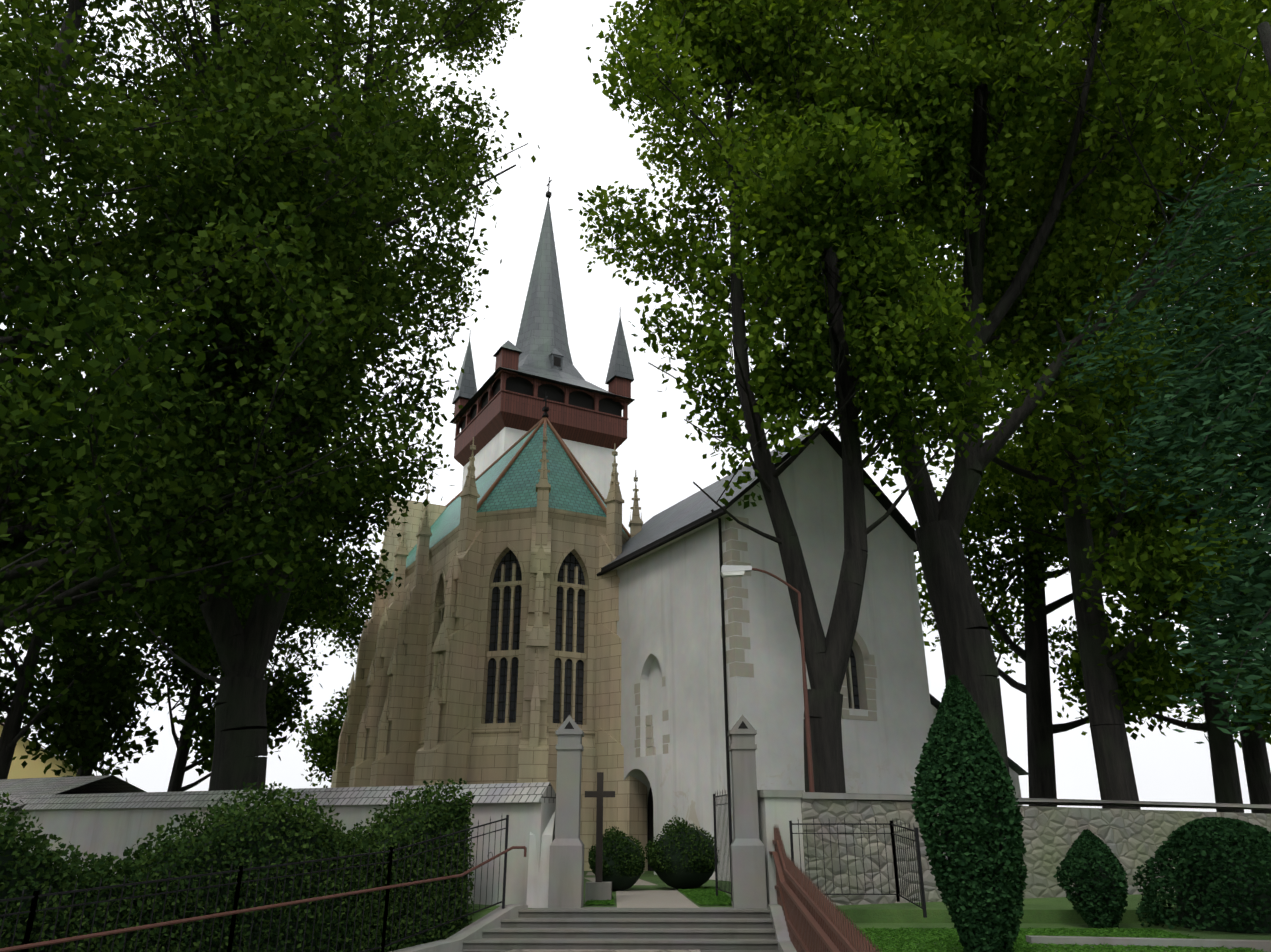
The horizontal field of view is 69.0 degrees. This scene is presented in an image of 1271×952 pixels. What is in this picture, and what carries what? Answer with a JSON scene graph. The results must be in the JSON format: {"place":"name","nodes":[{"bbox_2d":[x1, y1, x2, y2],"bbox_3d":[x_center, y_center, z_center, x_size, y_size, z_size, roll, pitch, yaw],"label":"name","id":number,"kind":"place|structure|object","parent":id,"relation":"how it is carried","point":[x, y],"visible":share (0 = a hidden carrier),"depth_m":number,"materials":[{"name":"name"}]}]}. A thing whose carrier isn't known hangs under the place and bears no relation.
{"place":"outdoors","nodes":[
{"label":"outdoors","id":0,"kind":"place"},
{"bbox_2d":[0,0,501,643],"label":"linden tree","id":1,"kind":"object","parent":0,"point":[198,240],"depth_m":18.80,"materials":[{"name":"green plant"}]},
{"bbox_2d":[388,904,499,951],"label":"bank","id":2,"kind":"structure","parent":0,"point":[477,916],"depth_m":16.47,"materials":[{"name":"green plant"}]},
{"bbox_2d":[0,815,526,951],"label":"iron fence","id":3,"kind":"object","parent":2,"relation":"on","point":[26,945],"visible":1,"depth_m":13.13,"materials":[{"name":"black metal"}]},
{"bbox_2d":[0,0,1270,812],"label":"sky","id":4,"kind":"structure","parent":0,"point":[543,78],"materials":[{"name":"white"}]},
{"bbox_2d":[585,872,698,907],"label":"gravel path","id":5,"kind":"structure","parent":0,"point":[651,899],"depth_m":18.83,"materials":[{"name":"beige gravel"}]},
{"bbox_2d":[470,871,1177,951],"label":"churchyard lawn","id":6,"kind":"structure","parent":0,"point":[1051,910],"depth_m":16.48,"materials":[{"name":"green plant"}]},
{"bbox_2d":[0,723,77,778],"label":"yellow house","id":7,"kind":"structure","parent":6,"relation":"on","point":[32,768],"depth_m":45.46,"materials":[{"name":"yellow paint"}]},
{"bbox_2d":[0,775,145,825],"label":"outbuilding","id":8,"kind":"structure","parent":6,"relation":"on","point":[71,785],"depth_m":27.00,"materials":[{"name":"paint"}]},
{"bbox_2d":[0,348,170,778],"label":"tree","id":9,"kind":"object","parent":6,"relation":"on","point":[127,663],"depth_m":29.69,"materials":[{"name":"green plant"}]},
{"bbox_2d":[0,515,228,781],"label":"tree","id":10,"kind":"object","parent":6,"relation":"on","point":[71,742],"depth_m":31.56,"materials":[{"name":"green plant"}]},
{"bbox_2d":[119,447,388,791],"bbox_3d":[-16.921,6.867,38.543,11.080,17.801,12.169,13,-25,-31],"label":"tree","id":11,"kind":"object","parent":6,"relation":"on","point":[279,709],"depth_m":37.63,"materials":[{"name":"green plant"}]},
{"bbox_2d":[0,0,539,790],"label":"linden tree","id":12,"kind":"object","parent":6,"relation":"on","point":[468,28],"depth_m":27.48,"materials":[{"name":"green plant"}]},
{"bbox_2d":[0,782,555,907],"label":"yard wall","id":13,"kind":"structure","parent":6,"relation":"on","point":[115,824],"depth_m":19.44,"materials":[{"name":"paint"}]},
{"bbox_2d":[288,559,373,787],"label":"tree","id":14,"kind":"object","parent":6,"relation":"on","point":[327,733],"depth_m":54.83,"materials":[{"name":"green plant"}]},
{"bbox_2d":[331,391,647,870],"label":"church","id":15,"kind":"structure","parent":6,"relation":"on","point":[489,650],"depth_m":33.72,"materials":[{"name":"stone"}]},
{"bbox_2d":[450,177,634,498],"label":"church tower","id":16,"kind":"structure","parent":6,"relation":"on","point":[499,414],"depth_m":54.08,"materials":[{"name":"grey metal"}]},
{"bbox_2d":[548,715,583,907],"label":"gate pillar","id":17,"kind":"structure","parent":6,"relation":"on","point":[566,874],"depth_m":17.29,"materials":[{"name":"stone"}]},
{"bbox_2d":[585,772,614,901],"bbox_3d":[-0.726,7.270,18.628,0.620,2.475,0.500,0,-21,1],"label":"wooden cross","id":18,"kind":"object","parent":6,"relation":"on","point":[598,889],"visible":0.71,"depth_m":18.48,"materials":[{"name":"brown wood"}]},
{"bbox_2d":[728,714,766,907],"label":"gate pillar","id":19,"kind":"structure","parent":6,"relation":"on","point":[748,872],"depth_m":17.23,"materials":[{"name":"stone"}]},
{"bbox_2d":[713,789,731,900],"bbox_3d":[1.704,7.154,18.037,0.051,1.970,1.465,3,-21,-7],"label":"iron gate leaf","id":20,"kind":"object","parent":19,"relation":"attached to","point":[716,830],"visible":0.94,"depth_m":18.04,"materials":[{"name":"black metal"}]},
{"bbox_2d":[721,565,813,791],"bbox_3d":[2.730,5.133,19.036,1.725,6.760,0.260,0,-21,1],"label":"street lamp","id":21,"kind":"object","parent":6,"relation":"on","point":[733,571],"visible":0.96,"depth_m":19.53,"materials":[{"name":"brown metal"}]},
{"bbox_2d":[568,0,1052,792],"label":"linden tree","id":22,"kind":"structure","parent":6,"relation":"on","point":[886,322],"depth_m":21.92,"materials":[{"name":"green plant"}]},
{"bbox_2d":[596,422,1029,880],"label":"church building","id":23,"kind":"structure","parent":6,"relation":"on","point":[710,655],"depth_m":28.75,"materials":[{"name":"white paint"}]},
{"bbox_2d":[626,0,1270,774],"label":"tree","id":24,"kind":"object","parent":6,"relation":"on","point":[1018,230],"depth_m":24.60,"materials":[{"name":"green plant"}]},
{"bbox_2d":[910,675,1027,951],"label":"thuja column","id":25,"kind":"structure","parent":6,"relation":"on","point":[958,708],"depth_m":11.78,"materials":[{"name":"green plant"}]},
{"bbox_2d":[757,790,1270,905],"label":"yard wall","id":26,"kind":"structure","parent":6,"relation":"on","point":[1132,839],"depth_m":18.29,"materials":[{"name":"stone"}]},
{"bbox_2d":[838,0,1270,806],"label":"linden tree","id":27,"kind":"object","parent":6,"relation":"on","point":[984,570],"depth_m":33.32,"materials":[{"name":"green plant"}]},
{"bbox_2d":[1055,0,1270,744],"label":"linden tree","id":28,"kind":"object","parent":6,"relation":"on","point":[1222,111],"depth_m":26.70,"materials":[{"name":"green plant"}]},
{"bbox_2d":[851,923,1270,951],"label":"lawn","id":29,"kind":"structure","parent":0,"point":[1219,935],"depth_m":15.63,"materials":[{"name":"green plant"}]},
{"bbox_2d":[789,817,926,917],"bbox_3d":[3.773,6.722,16.021,1.895,1.540,1.745,0,-21,1],"label":"iron fence","id":30,"kind":"object","parent":29,"relation":"on","point":[919,865],"visible":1,"depth_m":16.66,"materials":[{"name":"black metal"}]},
{"bbox_2d":[585,886,1266,951],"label":"grass","id":31,"kind":"structure","parent":29,"relation":"on","point":[701,895],"depth_m":13.85,"materials":[{"name":"green plant"}]},
{"bbox_2d":[588,826,645,890],"bbox_3d":[-0.434,8.861,21.449,1.349,1.415,1.372,0,-21,1],"label":"boxwood bush","id":32,"kind":"object","parent":31,"relation":"on","point":[617,834],"depth_m":21.00,"materials":[{"name":"green plant"}]},
{"bbox_2d":[644,815,718,888],"bbox_3d":[1.104,8.917,21.917,1.805,1.646,1.794,0,-21,1],"label":"boxwood bush","id":33,"kind":"object","parent":31,"relation":"on","point":[652,847],"depth_m":21.33,"materials":[{"name":"green plant"}]},
{"bbox_2d":[780,0,1270,809],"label":"linden tree","id":34,"kind":"object","parent":29,"relation":"on","point":[1128,564],"depth_m":25.63,"materials":[{"name":"green plant"}]},
{"bbox_2d":[1053,829,1128,928],"bbox_3d":[7.849,6.869,15.790,1.180,1.580,1.144,0,-21,1],"label":"bush","id":35,"kind":"object","parent":29,"relation":"on","point":[1072,862],"depth_m":15.56,"materials":[{"name":"green plant"}]},
{"bbox_2d":[923,0,1270,812],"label":"linden tree","id":36,"kind":"object","parent":29,"relation":"on","point":[1073,636],"depth_m":29.65,"materials":[{"name":"green plant"}]},
{"bbox_2d":[938,66,1270,813],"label":"linden tree","id":37,"kind":"object","parent":29,"relation":"on","point":[1129,253],"depth_m":29.82,"materials":[{"name":"green plant"}]},
{"bbox_2d":[1026,935,1270,951],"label":"lawn edge kerb","id":38,"kind":"structure","parent":29,"relation":"on","point":[1265,945],"depth_m":12.87,"materials":[{"name":"concrete"}]},
{"bbox_2d":[1038,22,1270,745],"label":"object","id":39,"kind":"object","parent":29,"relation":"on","point":[1215,394],"depth_m":11.91,"materials":[{"name":"green plant"}]},
{"bbox_2d":[1132,817,1270,933],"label":"bush","id":40,"kind":"object","parent":29,"relation":"on","point":[1256,836],"depth_m":15.28,"materials":[{"name":"green plant"}]},
{"label":"ground","id":41,"kind":"structure","parent":0,"visible":0},
{"bbox_2d":[0,778,474,951],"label":"hedge","id":42,"kind":"object","parent":41,"relation":"on","point":[41,853],"depth_m":13.59,"materials":[{"name":"green plant"}]},
{"bbox_2d":[390,904,796,951],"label":"stair kerbs","id":43,"kind":"structure","parent":41,"relation":"on","point":[473,930],"depth_m":15.60,"materials":[{"name":"concrete"}]},
{"bbox_2d":[769,824,881,951],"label":"handrail","id":44,"kind":"object","parent":43,"relation":"on","point":[816,920],"visible":0.94,"depth_m":13.09,"materials":[{"name":"brown metal"}]},
{"bbox_2d":[506,949,699,951],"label":"pavement","id":45,"kind":"structure","parent":41,"relation":"on","point":[555,950],"depth_m":15.17,"materials":[{"name":"grey concrete"}]},
{"bbox_2d":[462,907,778,951],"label":"stone steps","id":46,"kind":"structure","parent":41,"relation":"on","point":[716,929],"depth_m":15.65,"materials":[{"name":"grey stone"}]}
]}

